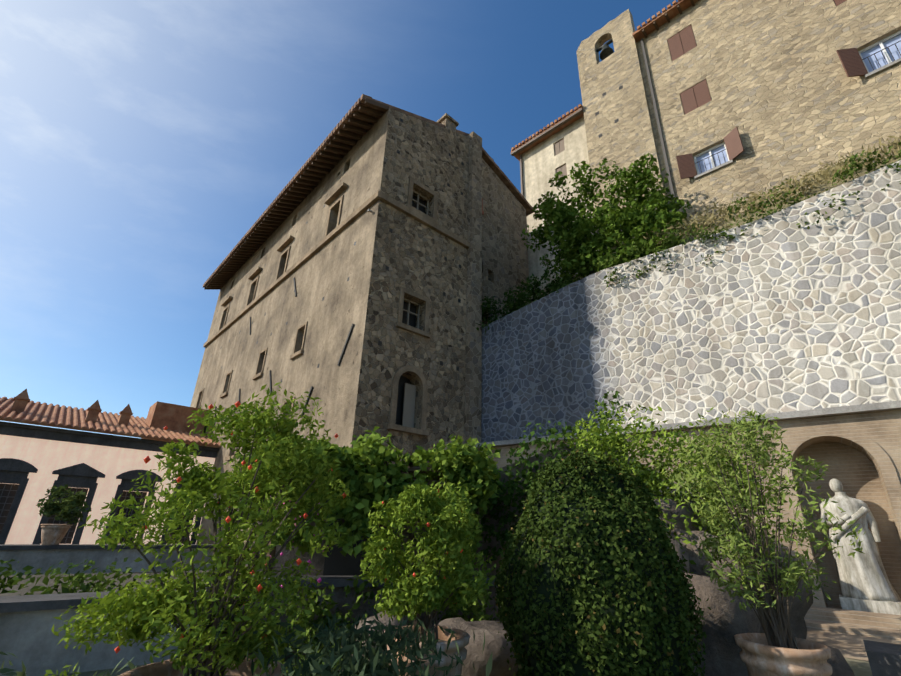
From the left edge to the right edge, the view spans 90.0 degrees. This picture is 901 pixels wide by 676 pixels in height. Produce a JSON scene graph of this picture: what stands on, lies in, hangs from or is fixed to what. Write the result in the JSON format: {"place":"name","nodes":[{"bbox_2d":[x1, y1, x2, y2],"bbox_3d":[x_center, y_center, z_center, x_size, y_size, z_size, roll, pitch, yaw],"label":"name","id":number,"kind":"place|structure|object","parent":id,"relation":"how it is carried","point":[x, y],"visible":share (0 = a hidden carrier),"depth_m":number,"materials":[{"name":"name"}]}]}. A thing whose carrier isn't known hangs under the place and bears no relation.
{"place":"outdoors","nodes":[
{"label":"outdoors","id":0,"kind":"place"},
{"bbox_2d":[44,573,182,675],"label":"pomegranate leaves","id":1,"kind":"object","parent":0,"point":[110,607],"visible":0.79,"depth_m":2.11,"materials":[{"name":"green plant"}]},
{"bbox_2d":[141,401,206,444],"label":"villa roof block","id":2,"kind":"structure","parent":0,"point":[161,415],"depth_m":21.14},
{"bbox_2d":[0,0,677,437],"label":"sky","id":3,"kind":"structure","parent":0,"point":[141,141],"materials":[{"name":"blue"}]},
{"bbox_2d":[335,190,428,427],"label":"windows","id":4,"kind":"structure","parent":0,"point":[408,413],"depth_m":13.51,"materials":[{"name":"black glass"}]},
{"bbox_2d":[351,108,468,479],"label":"stone wall","id":5,"kind":"structure","parent":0,"point":[410,252],"depth_m":14.65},
{"bbox_2d":[55,657,872,675],"bbox_3d":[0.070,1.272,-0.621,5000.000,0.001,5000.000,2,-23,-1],"label":"ground","id":6,"kind":"structure","parent":0,"point":[860,667],"depth_m":5.10,"materials":[{"name":"soil"}]},
{"bbox_2d":[0,434,214,543],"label":"villa wall","id":7,"kind":"structure","parent":6,"relation":"on","point":[46,458],"depth_m":16.35,"materials":[{"name":"beige paint"}]},
{"bbox_2d":[0,484,194,543],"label":"windows","id":8,"kind":"structure","parent":7,"relation":"attached to","point":[76,507],"depth_m":16.28,"materials":[{"name":"black glass"}]},
{"bbox_2d":[0,421,218,543],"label":"building trim","id":9,"kind":"structure","parent":7,"relation":"attached to","point":[17,471],"depth_m":16.42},
{"bbox_2d":[0,396,220,447],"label":"villa roof tiles","id":10,"kind":"object","parent":7,"relation":"on","point":[51,415],"visible":0.46,"depth_m":18.37,"materials":[{"name":"orange ceramic"}]},
{"bbox_2d":[10,388,211,436],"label":"villa chimneys","id":11,"kind":"object","parent":10,"relation":"on","point":[21,400],"visible":0.71,"depth_m":18.41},
{"bbox_2d":[0,548,237,675],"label":"terrace parapets","id":12,"kind":"object","parent":6,"relation":"on","point":[30,639],"depth_m":4.50,"materials":[{"name":"grey paint"}]},
{"bbox_2d":[0,570,240,595],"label":"terrace planting bed","id":13,"kind":"object","parent":12,"relation":"on","point":[23,591],"depth_m":8.11,"materials":[{"name":"soil"}]},
{"bbox_2d":[0,557,255,594],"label":"terrace plants","id":14,"kind":"object","parent":13,"relation":"on","point":[78,579],"visible":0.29,"depth_m":5.47,"materials":[{"name":"green plant"}]},
{"bbox_2d":[0,544,244,612],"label":"wall coping","id":15,"kind":"object","parent":12,"relation":"on","point":[19,603],"depth_m":4.54,"materials":[{"name":"grey stone"}]},
{"bbox_2d":[40,524,71,544],"bbox_3d":[-8.846,4.378,10.041,0.572,0.424,0.572,2,-23,-1],"label":"plant pot","id":16,"kind":"object","parent":15,"relation":"on","point":[53,534],"visible":1,"depth_m":9.89,"materials":[{"name":"grey stone"}]},
{"bbox_2d":[36,484,91,525],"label":"parapet pot plant leaves","id":17,"kind":"object","parent":16,"relation":"in","point":[68,505],"visible":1,"depth_m":10.24,"materials":[{"name":"green plant"}]},
{"bbox_2d":[119,655,283,675],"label":"plant pots","id":18,"kind":"object","parent":6,"relation":"on","point":[165,668],"visible":0.5,"depth_m":2.24,"materials":[{"name":"ceramic"}]},
{"bbox_2d":[78,382,350,675],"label":"pomegranate leaves","id":19,"kind":"object","parent":18,"relation":"in","point":[264,423],"depth_m":2.17,"materials":[{"name":"green plant"}]},
{"bbox_2d":[143,426,337,564],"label":"pomegranate flowers","id":20,"kind":"object","parent":19,"relation":"on","point":[147,459],"visible":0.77,"depth_m":2.20,"materials":[{"name":"red plant"}]},
{"bbox_2d":[0,606,491,675],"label":"leafy plants","id":21,"kind":"object","parent":6,"relation":"on","point":[379,656],"visible":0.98,"depth_m":1.92,"materials":[{"name":"green plant"}]},
{"bbox_2d":[190,109,388,543],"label":"palazzo walls","id":22,"kind":"structure","parent":6,"relation":"on","point":[327,270],"depth_m":16.84,"materials":[{"name":"beige paint"}]},
{"bbox_2d":[214,277,354,424],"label":"iron wall anchors","id":23,"kind":"object","parent":22,"relation":"attached to","point":[342,353],"visible":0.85,"depth_m":14.13,"materials":[{"name":"black metal"}]},
{"bbox_2d":[204,98,388,289],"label":"roof rafters","id":24,"kind":"object","parent":22,"relation":"attached to","point":[274,219],"visible":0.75,"depth_m":19.88,"materials":[{"name":"brown wood"}]},
{"bbox_2d":[202,94,533,287],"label":"palazzo roof tiles","id":25,"kind":"object","parent":24,"relation":"on","point":[504,179],"visible":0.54,"depth_m":19.04,"materials":[{"name":"brown tile"}]},
{"bbox_2d":[437,113,493,159],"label":"palazzo chimneys","id":26,"kind":"object","parent":25,"relation":"on","point":[448,122],"visible":0.38,"depth_m":18.42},
{"bbox_2d":[195,176,469,460],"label":"palazzo trim","id":27,"kind":"structure","parent":22,"relation":"attached to","point":[411,211],"depth_m":15.85,"materials":[{"name":"grey stone"}]},
{"bbox_2d":[202,118,463,410],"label":"putlog holes","id":28,"kind":"object","parent":22,"relation":"in","point":[444,293],"visible":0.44,"depth_m":15.71,"materials":[{"name":"black"}]},
{"bbox_2d":[196,566,496,660],"bbox_3d":[-0.980,3.085,4.916,3.173,1.096,1.115,6,-23,-11],"label":"leafy plant","id":29,"kind":"object","parent":6,"relation":"on","point":[314,609],"visible":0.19,"depth_m":4.92,"materials":[{"name":"green plant"}]},
{"bbox_2d":[200,587,494,661],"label":"garden wall","id":30,"kind":"structure","parent":6,"relation":"on","point":[340,598],"depth_m":5.29,"materials":[{"name":"grey stone"}]},
{"bbox_2d":[253,496,323,586],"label":"pink flowers","id":31,"kind":"object","parent":30,"relation":"on","point":[319,580],"visible":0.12,"depth_m":5.23,"materials":[{"name":"pink plant"}]},
{"bbox_2d":[206,575,496,587],"bbox_3d":[-1.093,2.988,5.537,3.390,0.080,1.268,2,-23,-1],"label":"wall coping","id":32,"kind":"object","parent":30,"relation":"on","point":[339,581],"visible":0.14,"depth_m":5.30,"materials":[{"name":"grey stone"}]},
{"bbox_2d":[323,512,386,575],"bbox_3d":[-1.427,3.351,6.725,0.900,1.750,0.023,2,-23,-1],"label":"dark garden doorway","id":33,"kind":"structure","parent":6,"relation":"on","point":[337,563],"depth_m":6.72,"materials":[{"name":"grey"}]},
{"bbox_2d":[264,461,484,576],"bbox_3d":[-0.930,2.933,6.305,3.144,2.225,1.375,8,-23,-13],"label":"pergola frame","id":34,"kind":"object","parent":6,"relation":"on","point":[411,469],"visible":0.1,"depth_m":6.20,"materials":[{"name":"brown wood"}]},
{"bbox_2d":[220,426,502,559],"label":"pergola vine leaves","id":35,"kind":"object","parent":34,"relation":"on","point":[373,451],"visible":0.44,"depth_m":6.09,"materials":[{"name":"green plant"}]},
{"bbox_2d":[278,644,518,675],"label":"ground cover","id":36,"kind":"object","parent":6,"relation":"on","point":[303,657],"visible":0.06,"depth_m":3.82,"materials":[{"name":"green plant"}]},
{"bbox_2d":[384,625,469,675],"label":"terracotta pot","id":37,"kind":"object","parent":6,"relation":"on","point":[462,638],"visible":0.31,"depth_m":2.86,"materials":[{"name":"ceramic"}]},
{"bbox_2d":[359,480,495,641],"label":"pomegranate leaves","id":38,"kind":"object","parent":37,"relation":"on","point":[445,527],"depth_m":3.08,"materials":[{"name":"green plant"}]},
{"bbox_2d":[245,434,629,622],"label":"garden wall","id":39,"kind":"structure","parent":6,"relation":"on","point":[317,560],"depth_m":7.12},
{"bbox_2d":[466,391,657,562],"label":"ivy slope leaves","id":40,"kind":"object","parent":6,"relation":"on","point":[510,485],"visible":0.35,"depth_m":7.20,"materials":[{"name":"green plant"}]},
{"bbox_2d":[336,495,854,675],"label":"garden rocks","id":41,"kind":"object","parent":6,"relation":"on","point":[726,620],"visible":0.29,"depth_m":3.98,"materials":[{"name":"stone"}]},
{"bbox_2d":[565,401,797,583],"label":"climbing shrub leaves","id":42,"kind":"object","parent":41,"relation":"on","point":[614,439],"visible":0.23,"depth_m":5.26,"materials":[{"name":"green plant"}]},
{"bbox_2d":[488,440,710,675],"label":"topiary","id":43,"kind":"object","parent":6,"relation":"on","point":[599,503],"depth_m":2.95,"materials":[{"name":"green plant"}]},
{"bbox_2d":[479,409,900,608],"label":"niche wall","id":44,"kind":"structure","parent":6,"relation":"on","point":[853,468],"depth_m":9.13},
{"bbox_2d":[476,400,900,447],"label":"ledge wall","id":45,"kind":"structure","parent":44,"relation":"on","point":[860,408],"depth_m":9.45,"materials":[{"name":"stone"}]},
{"bbox_2d":[481,160,900,442],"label":"retaining wall","id":46,"kind":"structure","parent":45,"relation":"on","point":[779,312],"depth_m":11.05,"materials":[{"name":"grey stone"}]},
{"bbox_2d":[779,426,900,607],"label":"niche arch","id":47,"kind":"structure","parent":44,"relation":"attached to","point":[876,451],"depth_m":8.72,"materials":[{"name":"beige stone"}]},
{"bbox_2d":[734,633,832,675],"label":"plant pot","id":48,"kind":"object","parent":6,"relation":"on","point":[759,656],"visible":0.92,"depth_m":2.75,"materials":[{"name":"ceramic"}]},
{"bbox_2d":[806,629,900,660],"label":"niche paving","id":49,"kind":"structure","parent":6,"relation":"on","point":[850,646],"depth_m":6.72,"materials":[{"name":"stone"}]},
{"bbox_2d":[804,606,900,640],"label":"brick niche steps","id":50,"kind":"structure","parent":49,"relation":"on","point":[873,624],"depth_m":7.42,"materials":[{"name":"beige stone"}]},
{"bbox_2d":[839,594,900,614],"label":"niche statue plinth","id":51,"kind":"structure","parent":50,"relation":"on","point":[874,606],"depth_m":7.95,"materials":[{"name":"white stone"}]},
{"bbox_2d":[819,479,900,601],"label":"niche statue","id":52,"kind":"object","parent":51,"relation":"on","point":[862,576],"visible":0.9,"depth_m":8.40,"materials":[{"name":"stone"}]},
{"bbox_2d":[863,640,900,675],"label":"stone trough","id":53,"kind":"object","parent":6,"relation":"on","point":[884,658],"visible":1,"depth_m":3.00,"materials":[{"name":"grey stone"}]},
{"bbox_2d":[464,131,528,449],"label":"stone wall","id":54,"kind":"structure","parent":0,"point":[497,260],"depth_m":18.16,"materials":[{"name":"brown stone"}]},
{"bbox_2d":[497,155,899,318],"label":"coping","id":55,"kind":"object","parent":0,"point":[822,187],"depth_m":12.49,"materials":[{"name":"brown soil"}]},
{"bbox_2d":[522,116,598,289],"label":"cream house","id":56,"kind":"structure","parent":55,"relation":"on","point":[541,162],"depth_m":22.13,"materials":[{"name":"paint"}]},
{"bbox_2d":[511,108,582,195],"bbox_3d":[4.687,-6.468,21.288,3.053,8.650,3.113,2,-23,-1],"label":"cream house gutter","id":57,"kind":"object","parent":56,"relation":"attached to","point":[550,130],"visible":0.57,"depth_m":23.18,"materials":[{"name":"metal"}]},
{"bbox_2d":[511,104,583,160],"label":"cream house roof tiles","id":58,"kind":"object","parent":56,"relation":"attached to","point":[552,124],"visible":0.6,"depth_m":22.95,"materials":[{"name":"orange tile"}]},
{"bbox_2d":[554,139,566,180],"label":"cream house shutters","id":59,"kind":"object","parent":56,"relation":"attached to","point":[559,146],"visible":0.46,"depth_m":22.44,"materials":[{"name":"wood"}]},
{"bbox_2d":[576,9,667,253],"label":"bell gable","id":60,"kind":"structure","parent":55,"relation":"on","point":[627,139],"depth_m":20.39,"materials":[{"name":"beige stone"}]},
{"bbox_2d":[596,39,613,59],"bbox_3d":[7.617,-14.146,22.089,0.716,0.740,0.727,2,-23,-1],"label":"bell","id":61,"kind":"object","parent":60,"relation":"in","point":[606,51],"visible":0.9,"depth_m":21.95,"materials":[{"name":"metal"}]},
{"bbox_2d":[595,85,622,137],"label":"putlog holes","id":62,"kind":"object","parent":60,"relation":"in","point":[597,113],"visible":0.44,"depth_m":20.42,"materials":[{"name":"black"}]},
{"bbox_2d":[476,142,900,333],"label":"shrubs","id":63,"kind":"object","parent":55,"relation":"on","point":[578,253],"visible":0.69,"depth_m":15.15,"materials":[{"name":"green plant"}]},
{"bbox_2d":[610,128,900,258],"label":"dry grass","id":64,"kind":"structure","parent":55,"relation":"on","point":[825,176],"depth_m":12.32,"materials":[{"name":"green plant"}]},
{"bbox_2d":[651,407,864,648],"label":"tall shrub leaves","id":65,"kind":"object","parent":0,"point":[792,577],"depth_m":3.15,"materials":[{"name":"green plant"}]},
{"bbox_2d":[637,0,900,232],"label":"building wall","id":66,"kind":"structure","parent":0,"point":[789,97],"depth_m":15.78,"materials":[{"name":"beige stone"}]},
{"bbox_2d":[640,38,678,222],"bbox_3d":[8.596,-8.666,18.527,0.141,10.800,0.141,2,-23,-1],"label":"drainpipe","id":67,"kind":"object","parent":66,"relation":"attached to","point":[658,121],"visible":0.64,"depth_m":18.61,"materials":[{"name":"grey metal"}]},
{"bbox_2d":[632,0,698,42],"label":"roof tiles","id":68,"kind":"object","parent":66,"relation":"attached to","point":[660,19],"visible":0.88,"depth_m":19.86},
{"bbox_2d":[642,0,694,37],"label":"rafter ends","id":69,"kind":"object","parent":66,"relation":"attached to","point":[667,18],"visible":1,"depth_m":19.71,"materials":[{"name":"brown wood"}]},
{"bbox_2d":[668,0,867,178],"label":"window shutters","id":70,"kind":"object","parent":66,"relation":"attached to","point":[852,62],"visible":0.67,"depth_m":17.11,"materials":[{"name":"brown wood"}]},
{"bbox_2d":[693,30,900,173],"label":"house window frames","id":71,"kind":"structure","parent":66,"relation":"in","point":[880,42],"depth_m":14.29,"materials":[{"name":"white wood"}]},
{"bbox_2d":[696,34,900,173],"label":"window glass","id":72,"kind":"object","parent":71,"relation":"in","point":[879,56],"depth_m":14.16,"materials":[{"name":"glass"}]},
{"bbox_2d":[694,58,900,179],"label":"house sills","id":73,"kind":"structure","parent":66,"relation":"attached to","point":[884,67],"depth_m":13.82,"materials":[{"name":"grey stone"}]},
{"bbox_2d":[695,40,900,172],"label":"house window bars","id":74,"kind":"object","parent":66,"relation":"attached to","point":[862,59],"visible":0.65,"depth_m":13.98,"materials":[{"name":"grey metal"}]}
]}

